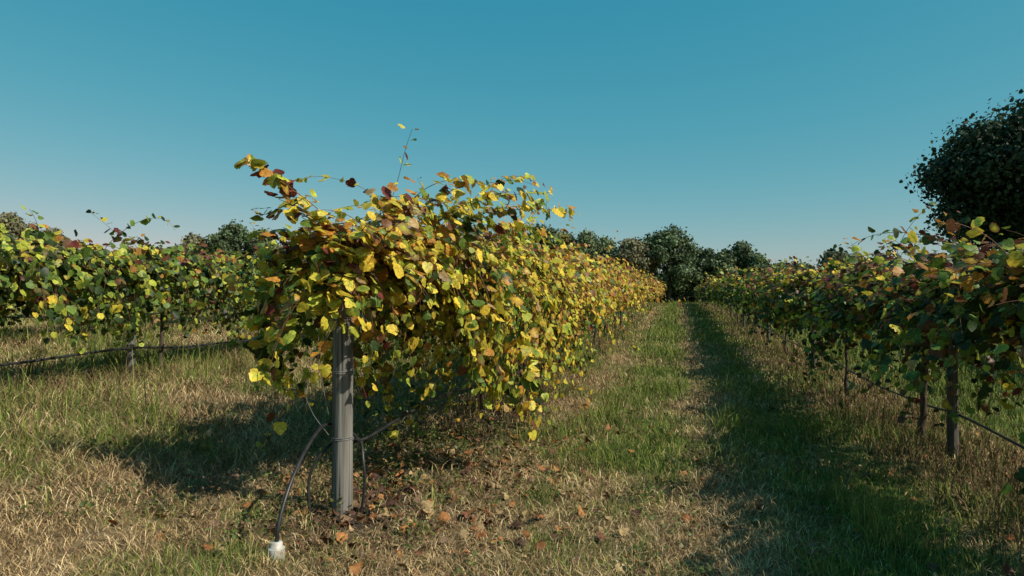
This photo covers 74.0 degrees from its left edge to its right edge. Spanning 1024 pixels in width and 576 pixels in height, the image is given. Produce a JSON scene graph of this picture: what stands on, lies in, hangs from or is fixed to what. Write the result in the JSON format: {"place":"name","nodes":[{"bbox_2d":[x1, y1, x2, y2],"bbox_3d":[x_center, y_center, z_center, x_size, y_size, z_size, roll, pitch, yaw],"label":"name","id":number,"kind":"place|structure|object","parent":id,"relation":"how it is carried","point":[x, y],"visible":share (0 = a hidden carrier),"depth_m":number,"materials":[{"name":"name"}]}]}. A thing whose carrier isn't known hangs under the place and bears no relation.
{"place":"outdoors","nodes":[
{"label":"outdoors","id":0,"kind":"place"},
{"bbox_2d":[0,291,1023,575],"bbox_3d":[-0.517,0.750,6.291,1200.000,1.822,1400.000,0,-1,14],"label":"ground","id":1,"kind":"structure","parent":0,"point":[194,492],"depth_m":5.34,"materials":[{"name":"green plant"}]},
{"bbox_2d":[0,211,42,250],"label":"oak tree","id":2,"kind":"object","parent":1,"relation":"on","point":[16,226],"visible":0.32,"depth_m":93.82,"materials":[{"name":"green plant"}]},
{"bbox_2d":[28,227,70,249],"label":"oak tree","id":3,"kind":"object","parent":1,"relation":"on","point":[53,230],"visible":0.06,"depth_m":95.64,"materials":[{"name":"green plant"}]},
{"bbox_2d":[4,289,227,321],"bbox_3d":[-6.706,-0.047,42.713,2.678,2.870,60.646,0,-1,14],"label":"grapevine","id":4,"kind":"object","parent":1,"relation":"on","point":[9,306],"depth_m":17.23,"materials":[{"name":"green plant"}]},
{"bbox_2d":[2,240,255,320],"bbox_3d":[-2.458,-0.067,39.715,2.891,3.004,64.597,0,-1,14],"label":"grapevine","id":5,"kind":"object","parent":1,"relation":"on","point":[71,303],"depth_m":14.64,"materials":[{"name":"green plant"}]},
{"bbox_2d":[126,278,135,373],"bbox_3d":[-5.085,0.586,9.081,0.105,1.554,0.105,0,-1,14],"label":"wooden post","id":6,"kind":"object","parent":1,"relation":"on","point":[130,359],"visible":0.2,"depth_m":9.03,"materials":[{"name":"grey wood"}]},
{"bbox_2d":[0,321,392,365],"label":"irrigation hose","id":7,"kind":"object","parent":6,"relation":"attached to","point":[78,354],"visible":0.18,"depth_m":8.68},
{"bbox_2d":[0,205,361,367],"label":"grapevine","id":8,"kind":"object","parent":1,"relation":"on","point":[42,275],"visible":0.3,"depth_m":8.34,"materials":[{"name":"green plant"}]},
{"bbox_2d":[174,232,211,256],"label":"oak tree","id":9,"kind":"object","parent":1,"relation":"on","point":[192,239],"visible":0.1,"depth_m":94.08,"materials":[{"name":"green plant"}]},
{"bbox_2d":[204,219,253,261],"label":"oak tree","id":10,"kind":"object","parent":1,"relation":"on","point":[229,238],"visible":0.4,"depth_m":94.09,"materials":[{"name":"green plant"}]},
{"bbox_2d":[244,227,282,260],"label":"oak tree","id":11,"kind":"object","parent":1,"relation":"on","point":[251,250],"visible":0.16,"depth_m":94.77,"materials":[{"name":"green plant"}]},
{"bbox_2d":[268,540,284,561],"bbox_3d":[-1.363,1.544,3.931,0.096,0.155,0.096,0,-1,14],"label":"pvc pipe riser","id":12,"kind":"object","parent":1,"relation":"on","point":[275,547],"visible":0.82,"depth_m":3.90,"materials":[{"name":"white plastic"}]},
{"bbox_2d":[307,437,365,516],"bbox_3d":[-1.227,1.332,4.794,0.408,0.568,0.172,0,-1,-6],"label":"irrigation hose","id":13,"kind":"object","parent":1,"relation":"on","point":[316,461],"visible":0.81,"depth_m":4.74,"materials":[{"name":"black rubber"}]},
{"bbox_2d":[331,261,353,517],"bbox_3d":[-1.187,0.766,4.773,0.149,1.934,0.164,0,-1,14],"label":"wooden post","id":14,"kind":"object","parent":1,"relation":"on","point":[342,421],"visible":0.7,"depth_m":4.71,"materials":[{"name":"grey wood"}]},
{"bbox_2d":[275,422,357,541],"bbox_3d":[-1.285,1.237,4.408,0.202,0.603,0.977,0,-1,14],"label":"irrigation hose","id":15,"kind":"object","parent":14,"relation":"attached to","point":[297,466],"visible":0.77,"depth_m":4.13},
{"bbox_2d":[305,333,328,434],"bbox_3d":[-1.347,0.652,4.702,0.166,0.742,0.027,0,-1,-20],"label":"tie wire","id":16,"kind":"object","parent":14,"relation":"attached to","point":[305,392],"visible":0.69,"depth_m":4.70,"materials":[{"name":"grey metal"}]},
{"bbox_2d":[317,308,328,414],"bbox_3d":[-1.308,0.457,4.716,0.082,0.851,0.017,1,-1,-31],"label":"tie wire","id":17,"kind":"object","parent":14,"relation":"attached to","point":[319,365],"visible":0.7,"depth_m":4.71,"materials":[{"name":"grey metal"}]},
{"bbox_2d":[331,436,353,440],"bbox_3d":[-1.189,1.051,4.770,0.160,0.030,0.160,0,-1,14],"label":"tie wire","id":18,"kind":"object","parent":14,"relation":"attached to","point":[342,438],"visible":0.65,"depth_m":4.70,"materials":[{"name":"grey metal"}]},
{"bbox_2d":[331,370,353,373],"bbox_3d":[-1.189,0.591,4.778,0.160,0.030,0.160,0,-1,14],"label":"tie wire","id":19,"kind":"object","parent":14,"relation":"attached to","point":[341,373],"visible":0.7,"depth_m":4.71,"materials":[{"name":"grey metal"}]},
{"bbox_2d":[354,317,619,442],"bbox_3d":[1.654,1.137,16.105,0.074,0.438,23.270,0,-1,14],"label":"irrigation hose","id":20,"kind":"object","parent":14,"relation":"attached to","point":[397,419],"visible":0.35,"depth_m":5.88,"materials":[{"name":"black rubber"}]},
{"bbox_2d":[196,124,685,450],"bbox_3d":[7.890,0.138,40.539,4.168,4.312,74.980,0,-1,14],"label":"grapevine","id":21,"kind":"object","parent":1,"relation":"on","point":[467,286],"visible":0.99,"depth_m":5.64,"materials":[{"name":"yellow plant"}]},
{"bbox_2d":[10,240,938,302],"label":"distant trees","id":22,"kind":"object","parent":1,"relation":"on","point":[828,253],"depth_m":123.85,"materials":[{"name":"green plant"}]},
{"bbox_2d":[1,363,990,575],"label":"broadleaf weeds","id":23,"kind":"object","parent":1,"relation":"on","point":[427,527],"visible":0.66,"depth_m":5.36,"materials":[{"name":"green plant"}]},
{"bbox_2d":[0,302,1023,574],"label":"dry weeds","id":24,"kind":"object","parent":1,"relation":"on","point":[970,464],"visible":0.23,"depth_m":7.64,"materials":[{"name":"beige plant"}]},
{"bbox_2d":[500,229,529,251],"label":"oak tree","id":25,"kind":"object","parent":1,"relation":"on","point":[517,236],"visible":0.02,"depth_m":99.44,"materials":[{"name":"green plant"}]},
{"bbox_2d":[518,319,525,394],"bbox_3d":[0.154,0.869,10.450,0.121,1.854,0.110,0,-1,14],"label":"wooden post","id":26,"kind":"object","parent":1,"relation":"on","point":[524,364],"visible":0.07,"depth_m":10.40,"materials":[{"name":"grey wood"}]},
{"bbox_2d":[39,367,1023,575],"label":"fallen leaves","id":27,"kind":"object","parent":1,"relation":"on","point":[462,533],"visible":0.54,"depth_m":4.93,"materials":[{"name":"brown plant"}]},
{"bbox_2d":[527,222,571,262],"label":"oak tree","id":28,"kind":"object","parent":1,"relation":"on","point":[553,232],"visible":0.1,"depth_m":99.24,"materials":[{"name":"green plant"}]},
{"bbox_2d":[564,227,602,268],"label":"oak tree","id":29,"kind":"object","parent":1,"relation":"on","point":[586,237],"visible":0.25,"depth_m":99.92,"materials":[{"name":"green plant"}]},
{"bbox_2d":[592,235,619,267],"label":"oak tree","id":30,"kind":"object","parent":1,"relation":"on","point":[605,242],"visible":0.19,"depth_m":102.32,"materials":[{"name":"green plant"}]},
{"bbox_2d":[620,310,622,324],"bbox_3d":[4.542,0.810,28.220,0.135,1.854,0.112,0,-1,14],"label":"wooden post","id":31,"kind":"object","parent":1,"relation":"on","point":[621,318],"visible":0.23,"depth_m":28.18,"materials":[{"name":"grey wood"}]},
{"bbox_2d":[610,237,657,274],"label":"oak tree","id":32,"kind":"object","parent":1,"relation":"on","point":[633,250],"visible":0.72,"depth_m":97.86,"materials":[{"name":"green plant"}]},
{"bbox_2d":[638,223,706,302],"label":"oak tree","id":33,"kind":"object","parent":1,"relation":"on","point":[681,272],"visible":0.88,"depth_m":98.94,"materials":[{"name":"green plant"}]},
{"bbox_2d":[684,247,717,302],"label":"oak tree","id":34,"kind":"object","parent":1,"relation":"on","point":[702,261],"visible":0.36,"depth_m":101.76,"materials":[{"name":"green plant"}]},
{"bbox_2d":[698,246,740,284],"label":"oak tree","id":35,"kind":"object","parent":1,"relation":"on","point":[724,259],"visible":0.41,"depth_m":99.34,"materials":[{"name":"green plant"}]},
{"bbox_2d":[742,306,744,327],"bbox_3d":[9.066,0.876,26.597,0.108,1.704,0.096,0,-1,14],"label":"wooden post","id":36,"kind":"object","parent":1,"relation":"on","point":[743,316],"visible":0.21,"depth_m":26.55,"materials":[{"name":"grey wood"}]},
{"bbox_2d":[729,240,770,277],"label":"oak tree","id":37,"kind":"object","parent":1,"relation":"on","point":[745,253],"visible":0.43,"depth_m":99.41,"materials":[{"name":"green plant"}]},
{"bbox_2d":[766,322,769,339],"bbox_3d":[7.450,0.902,19.783,0.120,1.704,0.097,0,-1,14],"label":"wooden post","id":38,"kind":"object","parent":1,"relation":"on","point":[768,335],"visible":0.16,"depth_m":19.73,"materials":[{"name":"grey wood"}]},
{"bbox_2d":[768,263,789,275],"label":"oak tree","id":39,"kind":"object","parent":1,"relation":"on","point":[779,268],"visible":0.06,"depth_m":102.03,"materials":[{"name":"green plant"}]},
{"bbox_2d":[810,318,816,370],"bbox_3d":[5.798,0.921,13.083,0.113,1.704,0.097,0,-1,14],"label":"wooden post","id":40,"kind":"object","parent":1,"relation":"on","point":[813,343],"visible":0.13,"depth_m":13.04,"materials":[{"name":"grey wood"}]},
{"bbox_2d":[693,202,1023,512],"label":"grapevine","id":41,"kind":"object","parent":1,"relation":"on","point":[973,294],"visible":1,"depth_m":5.70,"materials":[{"name":"green plant"}]},
{"bbox_2d":[946,339,958,457],"bbox_3d":[4.164,0.920,6.430,0.104,1.704,0.097,0,-1,14],"label":"wooden post","id":42,"kind":"object","parent":1,"relation":"on","point":[952,431],"visible":0.31,"depth_m":6.39,"materials":[{"name":"grey wood"}]},
{"bbox_2d":[725,308,1023,448],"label":"irrigation hose","id":43,"kind":"object","parent":42,"relation":"attached to","point":[992,431],"visible":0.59,"depth_m":6.31,"materials":[{"name":"black rubber"}]},
{"bbox_2d":[899,79,1023,251],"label":"oak tree","id":44,"kind":"object","parent":1,"relation":"on","point":[978,171],"visible":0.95,"depth_m":24.41,"materials":[{"name":"green plant"}]},
{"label":"wooden post","id":45,"kind":"object","parent":1,"relation":"on","visible":0},
{"bbox_2d":[5,306,252,317],"bbox_3d":[-7.683,0.499,18.410,0.030,0.499,26.127,0,-1,14],"label":"irrigation hose","id":46,"kind":"object","parent":45,"relation":"attached to","point":[91,315],"visible":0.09,"depth_m":13.63,"materials":[{"name":"black rubber"}]},
{"bbox_2d":[0,0,1023,270],"label":"sky","id":47,"kind":"structure","parent":0,"point":[783,128],"materials":[{"name":"blue"}]}
]}

